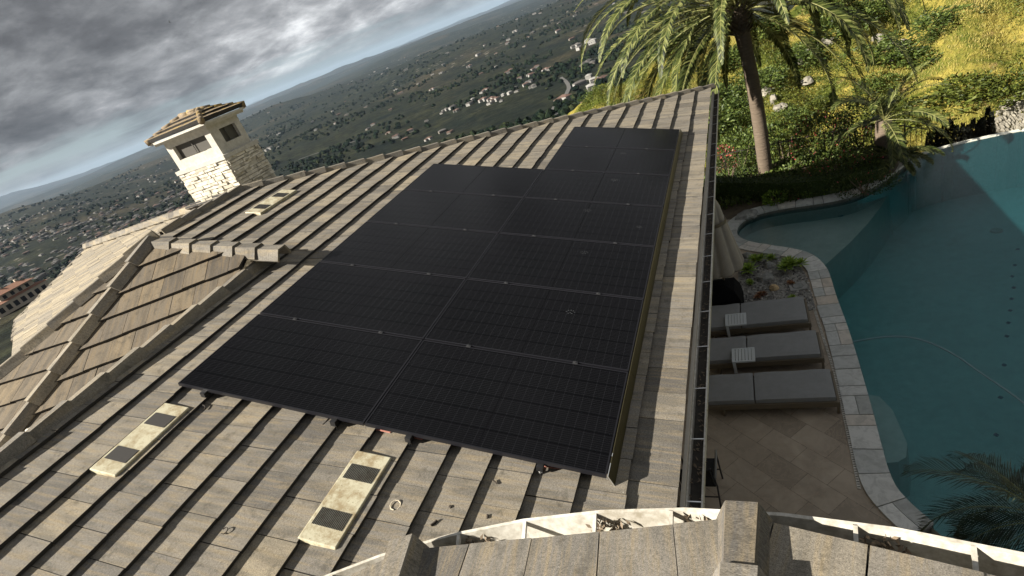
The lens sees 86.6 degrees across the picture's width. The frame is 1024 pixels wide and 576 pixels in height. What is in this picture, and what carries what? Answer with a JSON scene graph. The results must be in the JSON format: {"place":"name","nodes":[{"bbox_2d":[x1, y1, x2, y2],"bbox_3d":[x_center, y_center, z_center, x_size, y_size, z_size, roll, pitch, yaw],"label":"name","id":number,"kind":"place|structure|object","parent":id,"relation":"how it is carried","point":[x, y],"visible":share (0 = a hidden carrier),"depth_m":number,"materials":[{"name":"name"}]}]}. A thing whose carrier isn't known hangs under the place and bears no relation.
{"place":"outdoors","nodes":[
{"label":"outdoors","id":0,"kind":"place"},
{"bbox_2d":[0,0,509,195],"label":"sky","id":1,"kind":"structure","parent":0,"point":[84,84],"materials":[{"name":"grey"}]},
{"bbox_2d":[0,0,795,364],"bbox_3d":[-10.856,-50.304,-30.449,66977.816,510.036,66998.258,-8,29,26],"label":"terrain","id":2,"kind":"structure","parent":0,"point":[512,108],"depth_m":1907.87,"materials":[{"name":"plant"}]},
{"bbox_2d":[0,277,48,318],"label":"villa","id":3,"kind":"object","parent":2,"relation":"on","point":[16,294],"visible":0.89,"depth_m":196.88,"materials":[{"name":"beige"}]},
{"bbox_2d":[0,57,596,285],"bbox_3d":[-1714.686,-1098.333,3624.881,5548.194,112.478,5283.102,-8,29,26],"label":"distant town","id":4,"kind":"object","parent":2,"relation":"on","point":[40,276],"visible":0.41,"depth_m":1375.59,"materials":[{"name":"grey"}]},
{"bbox_2d":[0,0,667,286],"bbox_3d":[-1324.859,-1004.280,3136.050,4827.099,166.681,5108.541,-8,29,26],"label":"valley woodland","id":5,"kind":"object","parent":2,"relation":"on","point":[565,106],"visible":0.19,"depth_m":1241.12,"materials":[{"name":"plant"}]},
{"bbox_2d":[554,94,571,100],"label":"valley house","id":6,"kind":"structure","parent":2,"relation":"on","point":[562,97],"depth_m":528.54,"materials":[{"name":"brown"}]},
{"bbox_2d":[572,79,586,86],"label":"valley house","id":7,"kind":"structure","parent":2,"relation":"on","point":[581,82],"depth_m":610.93,"materials":[{"name":"grey"}]},
{"bbox_2d":[552,77,570,114],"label":"road","id":8,"kind":"structure","parent":0,"point":[566,82],"depth_m":648.89,"materials":[{"name":"asphalt"}]},
{"bbox_2d":[567,0,1023,175],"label":"hillside","id":9,"kind":"structure","parent":0,"point":[974,27],"depth_m":39.43,"materials":[{"name":"green plant"}]},
{"bbox_2d":[579,85,607,103],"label":"hillside shrub","id":10,"kind":"object","parent":9,"relation":"on","point":[588,90],"visible":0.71,"depth_m":57.92,"materials":[{"name":"green plant"}]},
{"bbox_2d":[695,44,740,74],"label":"hillside shrub","id":11,"kind":"object","parent":9,"relation":"on","point":[731,54],"visible":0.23,"depth_m":50.66,"materials":[{"name":"green plant"}]},
{"bbox_2d":[707,104,738,142],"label":"hillside shrub","id":12,"kind":"object","parent":9,"relation":"on","point":[724,120],"visible":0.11,"depth_m":44.91,"materials":[{"name":"green plant"}]},
{"bbox_2d":[710,82,740,105],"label":"hillside shrub","id":13,"kind":"object","parent":9,"relation":"on","point":[722,86],"visible":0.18,"depth_m":48.34,"materials":[{"name":"green plant"}]},
{"bbox_2d":[706,126,756,169],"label":"shrub","id":14,"kind":"object","parent":9,"relation":"on","point":[726,136],"visible":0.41,"depth_m":19.54,"materials":[{"name":"green plant"}]},
{"bbox_2d":[720,92,748,114],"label":"hillside shrub","id":15,"kind":"object","parent":9,"relation":"on","point":[745,100],"visible":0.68,"depth_m":47.01,"materials":[{"name":"green plant"}]},
{"bbox_2d":[729,108,752,130],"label":"hillside shrub","id":16,"kind":"object","parent":9,"relation":"on","point":[746,117],"visible":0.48,"depth_m":46.13,"materials":[{"name":"green plant"}]},
{"bbox_2d":[720,71,784,107],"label":"hillside shrub","id":17,"kind":"object","parent":9,"relation":"on","point":[740,87],"visible":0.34,"depth_m":47.72,"materials":[{"name":"green plant"}]},
{"bbox_2d":[731,63,789,93],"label":"hillside shrub","id":18,"kind":"object","parent":9,"relation":"on","point":[773,78],"visible":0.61,"depth_m":46.25,"materials":[{"name":"green plant"}]},
{"bbox_2d":[719,120,804,163],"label":"hillside shrub","id":19,"kind":"object","parent":9,"relation":"on","point":[746,135],"visible":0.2,"depth_m":43.08,"materials":[{"name":"green plant"}]},
{"bbox_2d":[752,17,784,42],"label":"hillside shrub","id":20,"kind":"object","parent":9,"relation":"on","point":[765,35],"visible":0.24,"depth_m":50.23,"materials":[{"name":"green plant"}]},
{"bbox_2d":[773,102,787,111],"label":"boulder","id":21,"kind":"object","parent":9,"relation":"on","point":[781,105],"visible":0.78,"depth_m":43.95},
{"bbox_2d":[768,119,807,160],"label":"shrub","id":22,"kind":"object","parent":9,"relation":"on","point":[775,131],"visible":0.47,"depth_m":18.56,"materials":[{"name":"green plant"}]},
{"bbox_2d":[766,104,813,122],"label":"hillside shrub","id":23,"kind":"object","parent":9,"relation":"on","point":[794,111],"visible":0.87,"depth_m":43.13,"materials":[{"name":"green plant"}]},
{"bbox_2d":[574,0,1023,174],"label":"hillside brush","id":24,"kind":"object","parent":9,"relation":"on","point":[771,52],"visible":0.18,"depth_m":43.47,"materials":[{"name":"green plant"}]},
{"bbox_2d":[772,36,826,70],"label":"hillside shrub","id":25,"kind":"object","parent":9,"relation":"on","point":[801,55],"visible":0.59,"depth_m":46.56,"materials":[{"name":"green plant"}]},
{"bbox_2d":[801,76,813,85],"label":"boulder","id":26,"kind":"object","parent":9,"relation":"on","point":[807,80],"visible":0.96,"depth_m":45.50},
{"bbox_2d":[801,94,839,114],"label":"hillside shrub","id":27,"kind":"object","parent":9,"relation":"on","point":[818,103],"visible":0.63,"depth_m":43.25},
{"bbox_2d":[794,0,846,15],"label":"hillside shrub","id":28,"kind":"object","parent":9,"relation":"on","point":[807,12],"visible":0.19,"depth_m":49.22,"materials":[{"name":"green plant"}]},
{"bbox_2d":[803,140,846,155],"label":"hillside shrub","id":29,"kind":"object","parent":9,"relation":"on","point":[822,147],"visible":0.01,"depth_m":38.50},
{"bbox_2d":[805,3,850,25],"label":"hillside shrub","id":30,"kind":"object","parent":9,"relation":"on","point":[809,20],"visible":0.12,"depth_m":47.73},
{"bbox_2d":[810,5,879,45],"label":"hillside shrub","id":31,"kind":"object","parent":9,"relation":"on","point":[830,24],"visible":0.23,"depth_m":45.90,"materials":[{"name":"green plant"}]},
{"bbox_2d":[851,0,890,16],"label":"hillside shrub","id":32,"kind":"object","parent":9,"relation":"on","point":[878,3],"visible":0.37,"depth_m":47.05,"materials":[{"name":"green plant"}]},
{"bbox_2d":[728,128,1023,550],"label":"swimming pool","id":33,"kind":"structure","parent":9,"relation":"on","point":[946,270],"depth_m":12.26,"materials":[{"name":"liquid"}]},
{"bbox_2d":[735,209,757,219],"bbox_3d":[6.721,-2.096,15.600,0.649,0.234,0.503,-8,29,26],"label":"rock","id":34,"kind":"object","parent":33,"relation":"on","point":[749,214],"visible":1,"depth_m":15.48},
{"bbox_2d":[738,161,952,238],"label":"water","id":35,"kind":"structure","parent":33,"relation":"in","point":[900,199],"depth_m":15.39,"materials":[{"name":"liquid"}]},
{"bbox_2d":[827,169,903,199],"bbox_3d":[9.267,-2.753,14.294,1.735,0.758,0.908,-8,29,26],"label":"shrub","id":36,"kind":"object","parent":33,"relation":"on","point":[860,189],"visible":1,"depth_m":14.26,"materials":[{"name":"green plant"}]},
{"bbox_2d":[853,336,1023,404],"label":"pool hose","id":37,"kind":"object","parent":33,"relation":"on","point":[989,378],"visible":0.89,"depth_m":9.34,"materials":[{"name":"teal"}]},
{"bbox_2d":[849,70,902,98],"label":"hillside shrub","id":38,"kind":"object","parent":9,"relation":"on","point":[880,81],"visible":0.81,"depth_m":40.93,"materials":[{"name":"green plant"}]},
{"bbox_2d":[834,29,921,64],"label":"hillside shrub","id":39,"kind":"object","parent":9,"relation":"on","point":[882,44],"visible":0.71,"depth_m":41.82,"materials":[{"name":"green plant"}]},
{"bbox_2d":[879,37,943,68],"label":"hillside shrub","id":40,"kind":"object","parent":9,"relation":"on","point":[918,51],"visible":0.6,"depth_m":40.31,"materials":[{"name":"green plant"}]},
{"bbox_2d":[917,28,946,43],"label":"hillside shrub","id":41,"kind":"object","parent":9,"relation":"on","point":[933,36],"visible":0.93,"depth_m":40.20,"materials":[{"name":"green plant"}]},
{"bbox_2d":[891,87,982,128],"bbox_3d":[28.801,-13.013,39.102,7.846,2.532,6.160,3,36,41],"label":"hillside shrub","id":42,"kind":"object","parent":9,"relation":"on","point":[929,101],"visible":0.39,"depth_m":37.59,"materials":[{"name":"plant"}]},
{"bbox_2d":[934,128,943,147],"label":"conical shrub","id":43,"kind":"object","parent":9,"relation":"on","point":[939,136],"visible":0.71,"depth_m":15.93,"materials":[{"name":"green plant"}]},
{"bbox_2d":[941,121,948,145],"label":"conical shrub","id":44,"kind":"object","parent":9,"relation":"on","point":[944,128],"visible":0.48,"depth_m":15.93,"materials":[{"name":"green plant"}]},
{"bbox_2d":[908,2,990,32],"bbox_3d":[31.692,-19.711,39.512,4.854,1.587,5.184,6,37,43],"label":"hillside shrub","id":45,"kind":"object","parent":9,"relation":"on","point":[942,16],"visible":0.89,"depth_m":39.67,"materials":[{"name":"green plant"}]},
{"bbox_2d":[946,118,953,143],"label":"conical shrub","id":46,"kind":"object","parent":9,"relation":"on","point":[950,129],"visible":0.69,"depth_m":15.87,"materials":[{"name":"green plant"}]},
{"bbox_2d":[952,123,960,142],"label":"conical shrub","id":47,"kind":"object","parent":9,"relation":"on","point":[955,135],"visible":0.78,"depth_m":15.72,"materials":[{"name":"green plant"}]},
{"bbox_2d":[958,122,966,140],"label":"conical shrub","id":48,"kind":"object","parent":9,"relation":"on","point":[962,129],"visible":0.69,"depth_m":15.68,"materials":[{"name":"green plant"}]},
{"bbox_2d":[926,69,1005,103],"bbox_3d":[30.918,-13.747,37.182,3.803,2.079,5.420,-21,26,2],"label":"hillside shrub","id":49,"kind":"object","parent":9,"relation":"on","point":[969,79],"visible":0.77,"depth_m":36.55,"materials":[{"name":"plant"}]},
{"bbox_2d":[963,124,972,139],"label":"conical shrub","id":50,"kind":"object","parent":9,"relation":"on","point":[968,132],"visible":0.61,"depth_m":15.63,"materials":[{"name":"green plant"}]},
{"bbox_2d":[970,118,977,138],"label":"conical shrub","id":51,"kind":"object","parent":9,"relation":"on","point":[973,125],"visible":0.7,"depth_m":15.57,"materials":[{"name":"green plant"}]},
{"bbox_2d":[974,120,982,137],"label":"conical shrub","id":52,"kind":"object","parent":9,"relation":"on","point":[978,124],"visible":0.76,"depth_m":15.56,"materials":[{"name":"green plant"}]},
{"bbox_2d":[978,116,986,135],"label":"conical shrub","id":53,"kind":"object","parent":9,"relation":"on","point":[982,118],"visible":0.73,"depth_m":15.54,"materials":[{"name":"green plant"}]},
{"bbox_2d":[984,106,991,132],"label":"conical shrub","id":54,"kind":"object","parent":9,"relation":"on","point":[987,110],"visible":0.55,"depth_m":15.62,"materials":[{"name":"green plant"}]},
{"bbox_2d":[986,111,995,134],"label":"conical shrub","id":55,"kind":"object","parent":9,"relation":"on","point":[991,126],"visible":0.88,"depth_m":15.59,"materials":[{"name":"green plant"}]},
{"bbox_2d":[960,66,1023,112],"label":"hillside shrub","id":56,"kind":"object","parent":9,"relation":"on","point":[1005,88],"visible":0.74,"depth_m":35.28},
{"bbox_2d":[992,94,1023,132],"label":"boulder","id":57,"kind":"object","parent":9,"relation":"on","point":[1008,118],"visible":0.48,"depth_m":34.87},
{"bbox_2d":[703,150,892,219],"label":"garden soil","id":58,"kind":"structure","parent":0,"point":[730,212],"depth_m":16.26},
{"bbox_2d":[716,144,736,172],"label":"shrub","id":59,"kind":"object","parent":58,"relation":"on","point":[722,150],"visible":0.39,"depth_m":18.85,"materials":[{"name":"green plant"}]},
{"bbox_2d":[716,156,749,176],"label":"shrub","id":60,"kind":"object","parent":58,"relation":"on","point":[727,161],"visible":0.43,"depth_m":17.62,"materials":[{"name":"green plant"}]},
{"bbox_2d":[574,0,925,174],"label":"palm tree","id":61,"kind":"object","parent":58,"relation":"on","point":[739,22],"visible":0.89,"depth_m":15.28,"materials":[{"name":"green plant"}]},
{"bbox_2d":[762,189,787,205],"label":"bedding plant","id":62,"kind":"object","parent":58,"relation":"on","point":[765,195],"visible":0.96,"depth_m":15.54,"materials":[{"name":"green plant"}]},
{"bbox_2d":[775,188,800,202],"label":"bedding plant","id":63,"kind":"object","parent":58,"relation":"on","point":[790,197],"visible":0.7,"depth_m":15.34,"materials":[{"name":"green plant"}]},
{"bbox_2d":[703,160,881,200],"bbox_3d":[7.952,-3.059,15.807,4.743,0.758,1.280,-1,33,36],"label":"hedge","id":64,"kind":"object","parent":58,"relation":"on","point":[759,186],"visible":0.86,"depth_m":15.33,"materials":[{"name":"green plant"}]},
{"bbox_2d":[702,142,903,209],"bbox_3d":[7.841,-3.412,17.039,7.647,0.298,3.145,-8,29,26],"label":"ground cover","id":65,"kind":"object","parent":58,"relation":"on","point":[780,171],"visible":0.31,"depth_m":16.86,"materials":[{"name":"green plant"}]},
{"bbox_2d":[704,123,927,172],"bbox_3d":[9.033,-4.137,17.705,7.232,1.441,0.288,-6,31,30],"label":"iron fence","id":66,"kind":"object","parent":58,"relation":"on","point":[750,148],"visible":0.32,"depth_m":17.21,"materials":[{"name":"black"}]},
{"bbox_2d":[785,109,863,162],"bbox_3d":[9.853,-4.576,17.206,2.065,2.147,1.766,-14,27,16],"label":"shrub","id":67,"kind":"object","parent":58,"relation":"on","point":[818,122],"visible":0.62,"depth_m":16.86,"materials":[{"name":"green plant"}]},
{"bbox_2d":[802,150,883,176],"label":"shrub","id":68,"kind":"object","parent":58,"relation":"on","point":[814,168],"visible":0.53,"depth_m":14.94,"materials":[{"name":"green plant"}]},
{"bbox_2d":[830,93,896,150],"bbox_3d":[10.979,-4.970,17.038,1.906,2.185,1.898,-8,29,26],"label":"shrub","id":69,"kind":"object","parent":58,"relation":"on","point":[858,109],"visible":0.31,"depth_m":16.77,"materials":[{"name":"green plant"}]},
{"bbox_2d":[822,56,958,168],"bbox_3d":[10.379,-4.678,14.982,3.084,2.524,3.306,-22,26,1],"label":"palm","id":70,"kind":"object","parent":58,"relation":"on","point":[885,130],"visible":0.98,"depth_m":14.72,"materials":[{"name":"green plant"}]},
{"bbox_2d":[847,127,945,180],"bbox_3d":[10.297,-3.601,14.680,2.141,1.057,1.903,-8,29,26],"label":"palm","id":71,"kind":"object","parent":58,"relation":"on","point":[878,150],"visible":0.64,"depth_m":14.36,"materials":[{"name":"green plant"}]},
{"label":"ground fill","id":72,"kind":"structure","parent":0,"visible":0},
{"bbox_2d":[0,83,1023,575],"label":"house","id":73,"kind":"structure","parent":72,"relation":"on","point":[118,335],"depth_m":4.51,"materials":[{"name":"tile"}]},
{"bbox_2d":[90,403,189,476],"bbox_3d":[-3.187,1.303,4.693,0.300,0.128,0.778,-8,29,26],"label":"roof vent","id":74,"kind":"object","parent":73,"relation":"on","point":[126,452],"visible":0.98,"depth_m":4.63,"materials":[{"name":"beige plastic"}]},
{"bbox_2d":[200,390,209,400],"bbox_3d":[-1.973,-0.534,7.297,0.070,0.121,5.830,-8,29,26],"label":"mounting rail","id":75,"kind":"object","parent":73,"relation":"attached to","point":[204,393],"visible":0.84,"depth_m":5.03,"materials":[{"name":"silver metal"}]},
{"bbox_2d":[178,314,422,425],"bbox_3d":[-2.021,0.714,5.299,1.946,0.610,1.162,-8,29,26],"label":"solar panel","id":76,"kind":"object","parent":75,"relation":"attached to","point":[348,375],"visible":0.98,"depth_m":5.21,"materials":[{"name":"black"}]},
{"bbox_2d":[260,262,465,339],"bbox_3d":[-1.666,0.091,6.202,1.946,0.610,1.162,-8,29,26],"label":"solar panel","id":77,"kind":"object","parent":75,"relation":"on","point":[400,303],"visible":0.97,"depth_m":6.12,"materials":[{"name":"black"}]},
{"bbox_2d":[321,221,497,278],"bbox_3d":[-1.311,-0.533,7.106,1.946,0.610,1.162,-8,29,26],"label":"solar panel","id":78,"kind":"object","parent":75,"relation":"on","point":[456,253],"visible":0.98,"depth_m":7.04,"materials":[{"name":"black"}]},
{"bbox_2d":[367,189,522,233],"bbox_3d":[-0.956,-1.157,8.010,1.946,0.610,1.162,-8,29,26],"label":"solar panel","id":79,"kind":"object","parent":75,"relation":"on","point":[492,213],"visible":0.96,"depth_m":7.95,"materials":[{"name":"black"}]},
{"bbox_2d":[404,164,543,198],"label":"solar panel","id":80,"kind":"object","parent":75,"relation":"attached to","point":[491,180],"visible":0.98,"depth_m":8.86,"materials":[{"name":"black"}]},
{"bbox_2d":[245,190,296,214],"bbox_3d":[-3.939,-1.407,8.916,0.310,0.131,0.918,-8,29,26],"label":"roof vent","id":81,"kind":"object","parent":73,"relation":"on","point":[267,204],"visible":0.99,"depth_m":8.84,"materials":[{"name":"beige metal"}]},
{"bbox_2d":[298,451,391,549],"bbox_3d":[-1.221,1.561,4.048,0.319,0.134,0.798,-8,29,26],"label":"roof vent","id":82,"kind":"object","parent":73,"relation":"on","point":[331,520],"visible":0.97,"depth_m":3.98,"materials":[{"name":"beige plastic"}]},
{"bbox_2d":[404,434,413,445],"bbox_3d":[0.401,-0.916,7.573,0.069,0.121,8.138,-8,29,26],"label":"mounting rail","id":83,"kind":"object","parent":73,"relation":"attached to","point":[408,438],"visible":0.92,"depth_m":4.41,"materials":[{"name":"black metal"}]},
{"bbox_2d":[536,462,543,473],"bbox_3d":[1.452,-0.790,7.247,0.069,0.121,8.138,-8,29,26],"label":"mounting rail","id":84,"kind":"object","parent":73,"relation":"attached to","point":[539,467],"visible":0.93,"depth_m":4.08,"materials":[{"name":"black metal"}]},
{"bbox_2d":[365,340,627,477],"bbox_3d":[-0.094,0.945,4.700,1.946,0.610,1.162,-8,29,26],"label":"solar panel","id":85,"kind":"object","parent":84,"relation":"attached to","point":[558,414],"visible":1,"depth_m":4.60,"materials":[{"name":"black"}]},
{"bbox_2d":[424,279,642,372],"bbox_3d":[0.261,0.321,5.604,1.946,0.610,1.162,-8,29,26],"label":"solar panel","id":86,"kind":"object","parent":84,"relation":"on","point":[597,329],"visible":0.98,"depth_m":5.52,"materials":[{"name":"black"}]},
{"bbox_2d":[467,233,654,300],"bbox_3d":[0.617,-0.302,6.508,1.946,0.610,1.162,-8,29,26],"label":"solar panel","id":87,"kind":"object","parent":84,"relation":"on","point":[613,269],"visible":0.98,"depth_m":6.43,"materials":[{"name":"black"}]},
{"bbox_2d":[500,198,662,246],"bbox_3d":[0.972,-0.926,7.411,1.946,0.610,1.162,-8,29,26],"label":"solar panel","id":88,"kind":"object","parent":84,"relation":"on","point":[629,224],"visible":1,"depth_m":7.34,"materials":[{"name":"black"}]},
{"bbox_2d":[525,169,669,206],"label":"solar panel","id":89,"kind":"object","parent":84,"relation":"on","point":[618,188],"visible":1,"depth_m":8.25,"materials":[{"name":"black"}]},
{"bbox_2d":[545,146,674,175],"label":"solar panel","id":90,"kind":"object","parent":84,"relation":"on","point":[627,160],"visible":1,"depth_m":9.16,"materials":[{"name":"black"}]},
{"bbox_2d":[561,126,679,149],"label":"solar panel","id":91,"kind":"object","parent":84,"relation":"on","point":[639,138],"visible":0.99,"depth_m":10.07,"materials":[{"name":"black"}]},
{"bbox_2d":[606,129,682,485],"bbox_3d":[1.973,-0.754,7.116,0.063,0.168,8.082,-8,29,26],"label":"array skirt","id":92,"kind":"object","parent":73,"relation":"attached to","point":[616,454],"visible":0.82,"depth_m":5.20,"materials":[{"name":"brown metal"}]},
{"bbox_2d":[677,219,895,526],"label":"deck","id":93,"kind":"structure","parent":72,"relation":"on","point":[797,461],"depth_m":8.59,"materials":[{"name":"stone"}]},
{"bbox_2d":[679,450,722,508],"bbox_3d":[2.844,2.850,8.276,0.596,0.948,0.697,-8,29,26],"label":"patio chair","id":94,"kind":"object","parent":93,"relation":"on","point":[711,471],"visible":0.41,"depth_m":8.09,"materials":[{"name":"black"}]},
{"bbox_2d":[700,192,743,279],"bbox_3d":[4.482,-0.900,11.844,0.948,2.920,0.942,-8,29,26],"label":"parasol","id":95,"kind":"object","parent":93,"relation":"on","point":[728,259],"visible":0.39,"depth_m":11.56,"materials":[{"name":"beige fabric"}]},
{"bbox_2d":[712,277,743,305],"bbox_3d":[4.725,0.131,12.344,0.968,0.600,0.824,-8,29,26],"label":"covered heater","id":96,"kind":"object","parent":93,"relation":"on","point":[727,291],"visible":0.57,"depth_m":12.05,"materials":[{"name":"black"}]},
{"bbox_2d":[725,312,746,336],"bbox_3d":[4.682,0.813,11.287,0.404,0.414,0.400,-8,29,26],"label":"side table","id":97,"kind":"object","parent":93,"relation":"on","point":[738,318],"visible":0.84,"depth_m":11.19,"materials":[{"name":"grey"}]},
{"bbox_2d":[732,347,754,373],"bbox_3d":[4.428,1.426,10.326,0.404,0.414,0.400,-8,29,26],"label":"side table","id":98,"kind":"object","parent":93,"relation":"on","point":[746,353],"visible":0.86,"depth_m":10.22,"materials":[{"name":"grey"}]},
{"bbox_2d":[711,296,811,337],"bbox_3d":[5.075,0.644,11.386,2.040,0.355,0.875,-8,29,26],"label":"sun lounger","id":99,"kind":"object","parent":93,"relation":"on","point":[779,314],"visible":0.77,"depth_m":11.13,"materials":[{"name":"grey"}]},
{"bbox_2d":[709,330,824,374],"bbox_3d":[4.810,1.238,10.470,2.040,0.355,0.775,-8,29,26],"label":"sun lounger","id":100,"kind":"object","parent":93,"relation":"on","point":[790,348],"visible":0.81,"depth_m":10.24,"materials":[{"name":"grey"}]},
{"bbox_2d":[708,369,840,415],"bbox_3d":[4.541,1.832,9.555,2.040,0.355,0.775,-8,29,26],"label":"sun lounger","id":101,"kind":"object","parent":93,"relation":"on","point":[813,388],"visible":1,"depth_m":9.38,"materials":[{"name":"grey"}]},
{"bbox_2d":[738,253,815,310],"bbox_3d":[6.034,-0.164,12.574,1.475,0.024,2.822,-8,29,26],"label":"gravel bed","id":102,"kind":"object","parent":93,"relation":"on","point":[782,286],"visible":0.42,"depth_m":12.50,"materials":[{"name":"gravel"}]},
{"bbox_2d":[740,262,758,273],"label":"succulent","id":103,"kind":"object","parent":102,"relation":"on","point":[748,266],"visible":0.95,"depth_m":13.03,"materials":[{"name":"green plant"}]},
{"bbox_2d":[747,253,777,261],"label":"succulent","id":104,"kind":"object","parent":102,"relation":"on","point":[754,257],"visible":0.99,"depth_m":13.28,"materials":[{"name":"green plant"}]},
{"bbox_2d":[756,272,773,281],"bbox_3d":[5.916,-0.240,12.697,0.383,0.244,0.217,-17,27,11],"label":"rock","id":105,"kind":"object","parent":102,"relation":"on","point":[764,276],"visible":0.97,"depth_m":12.62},
{"bbox_2d":[775,255,808,271],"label":"succulent","id":106,"kind":"object","parent":102,"relation":"on","point":[787,262],"visible":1,"depth_m":12.56,"materials":[{"name":"green plant"}]},
{"bbox_2d":[788,281,807,291],"bbox_3d":[6.338,-0.031,12.042,0.340,0.057,0.320,-11,28,21],"label":"rock","id":107,"kind":"object","parent":102,"relation":"on","point":[798,286],"visible":1,"depth_m":12.00,"materials":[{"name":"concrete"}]},
{"bbox_2d":[813,306,860,488],"bbox_3d":[5.654,1.590,9.543,0.111,0.013,4.669,-9,29,25],"label":"drain channel","id":108,"kind":"object","parent":93,"relation":"on","point":[842,410],"visible":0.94,"depth_m":9.03,"materials":[{"name":"white paint"}]},
{"bbox_2d":[899,449,1023,551],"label":"palm","id":109,"kind":"object","parent":93,"relation":"on","point":[985,518],"visible":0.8,"depth_m":5.19,"materials":[{"name":"green plant"}]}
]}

